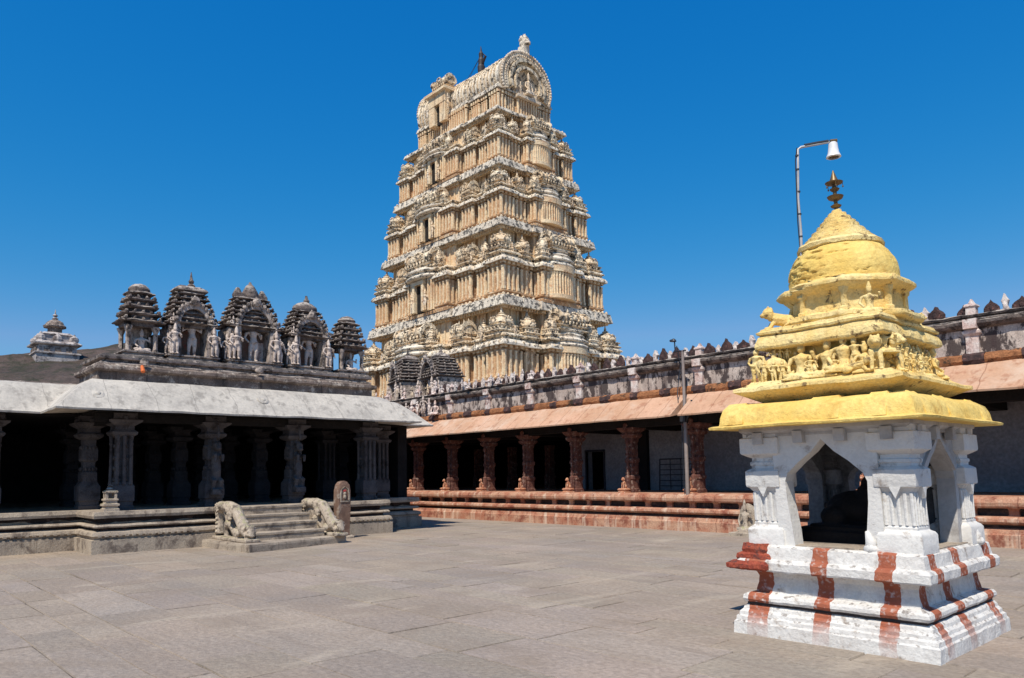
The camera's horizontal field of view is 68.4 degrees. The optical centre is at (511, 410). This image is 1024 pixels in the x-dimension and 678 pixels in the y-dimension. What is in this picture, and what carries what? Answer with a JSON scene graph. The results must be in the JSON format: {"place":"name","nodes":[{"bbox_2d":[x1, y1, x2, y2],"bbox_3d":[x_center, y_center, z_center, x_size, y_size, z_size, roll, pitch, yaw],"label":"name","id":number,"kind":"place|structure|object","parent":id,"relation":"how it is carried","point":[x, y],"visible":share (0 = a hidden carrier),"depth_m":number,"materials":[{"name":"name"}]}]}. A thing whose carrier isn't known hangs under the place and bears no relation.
{"place":"outdoors","nodes":[
{"label":"outdoors","id":0,"kind":"place"},
{"bbox_2d":[0,343,124,383],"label":"rocky hill","id":1,"kind":"structure","parent":0,"point":[24,367],"depth_m":96.69,"materials":[{"name":"grey stone"}]},
{"bbox_2d":[26,309,81,361],"bbox_3d":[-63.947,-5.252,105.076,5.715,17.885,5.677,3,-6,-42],"label":"hill shrine","id":2,"kind":"object","parent":1,"relation":"on","point":[53,342],"visible":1,"depth_m":103.71,"materials":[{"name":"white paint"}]},
{"bbox_2d":[0,517,1023,677],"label":"courtyard paving","id":3,"kind":"structure","parent":0,"point":[528,600],"depth_m":8.99,"materials":[{"name":"stone"}]},
{"bbox_2d":[0,272,433,555],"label":"pillared hall","id":4,"kind":"structure","parent":3,"relation":"on","point":[251,430],"depth_m":19.83,"materials":[{"name":"stone"}]},
{"bbox_2d":[100,483,119,511],"bbox_3d":[-9.079,1.964,17.028,0.326,0.644,0.326,3,-6,-42],"label":"miniature shrine","id":5,"kind":"object","parent":4,"relation":"on","point":[109,504],"visible":1,"depth_m":16.94,"materials":[{"name":"grey stone"}]},
{"bbox_2d":[334,481,353,538],"bbox_3d":[-4.480,2.632,19.885,0.500,1.534,0.413,3,-6,-42],"label":"carved stele","id":6,"kind":"object","parent":3,"relation":"on","point":[342,500],"visible":0.88,"depth_m":19.80,"materials":[{"name":"stone"}]},
{"bbox_2d":[375,294,1023,548],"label":"colonnaded gallery","id":7,"kind":"object","parent":3,"relation":"on","point":[593,444],"visible":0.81,"depth_m":23.14,"materials":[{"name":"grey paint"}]},
{"bbox_2d":[659,458,691,490],"bbox_3d":[5.310,2.011,23.660,0.043,1.022,1.722,3,-6,-42],"label":"metal rack","id":8,"kind":"object","parent":7,"relation":"on","point":[670,474],"visible":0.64,"depth_m":23.94,"materials":[{"name":"metal"}]},
{"bbox_2d":[669,339,692,494],"bbox_3d":[4.690,0.146,20.741,0.288,4.350,0.680,1,-5,-20],"label":"utility pole","id":9,"kind":"object","parent":7,"relation":"on","point":[683,418],"visible":0.87,"depth_m":20.60,"materials":[{"name":"metal"}]},
{"bbox_2d":[728,499,755,536],"bbox_3d":[5.815,2.669,18.651,0.589,0.914,0.732,3,-6,-42],"label":"guardian statue","id":10,"kind":"object","parent":3,"relation":"on","point":[746,519],"visible":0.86,"depth_m":18.66,"materials":[{"name":"stone"}]},
{"bbox_2d":[709,171,1010,665],"bbox_3d":[3.498,-0.146,7.703,2.206,4.756,2.046,3,-6,-42],"label":"stone kiosk","id":11,"kind":"object","parent":3,"relation":"on","point":[862,382],"visible":0.99,"depth_m":7.15,"materials":[{"name":"white"}]},
{"bbox_2d":[795,139,840,255],"bbox_3d":[3.219,-2.226,7.903,0.487,1.253,0.148,-2,-5,8],"label":"bracket lamp","id":12,"kind":"object","parent":11,"relation":"attached to","point":[833,152],"visible":0.99,"depth_m":7.88,"materials":[{"name":"metal"}]},
{"bbox_2d":[801,477,867,543],"bbox_3d":[3.554,0.914,7.614,0.725,0.829,1.076,3,-6,-42],"label":"bull statue","id":13,"kind":"object","parent":11,"relation":"on","point":[844,517],"visible":0.37,"depth_m":7.51,"materials":[{"name":"black stone"}]},
{"bbox_2d":[0,0,1023,369],"label":"sky","id":14,"kind":"structure","parent":0,"point":[231,144],"materials":[{"name":"blue"}]},
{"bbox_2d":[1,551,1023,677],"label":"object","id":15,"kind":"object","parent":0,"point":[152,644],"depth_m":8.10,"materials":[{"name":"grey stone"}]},
{"label":"ground","id":16,"kind":"structure","parent":0,"visible":0},
{"bbox_2d":[363,33,625,398],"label":"temple tower","id":17,"kind":"structure","parent":16,"relation":"on","point":[490,268],"depth_m":102.38,"materials":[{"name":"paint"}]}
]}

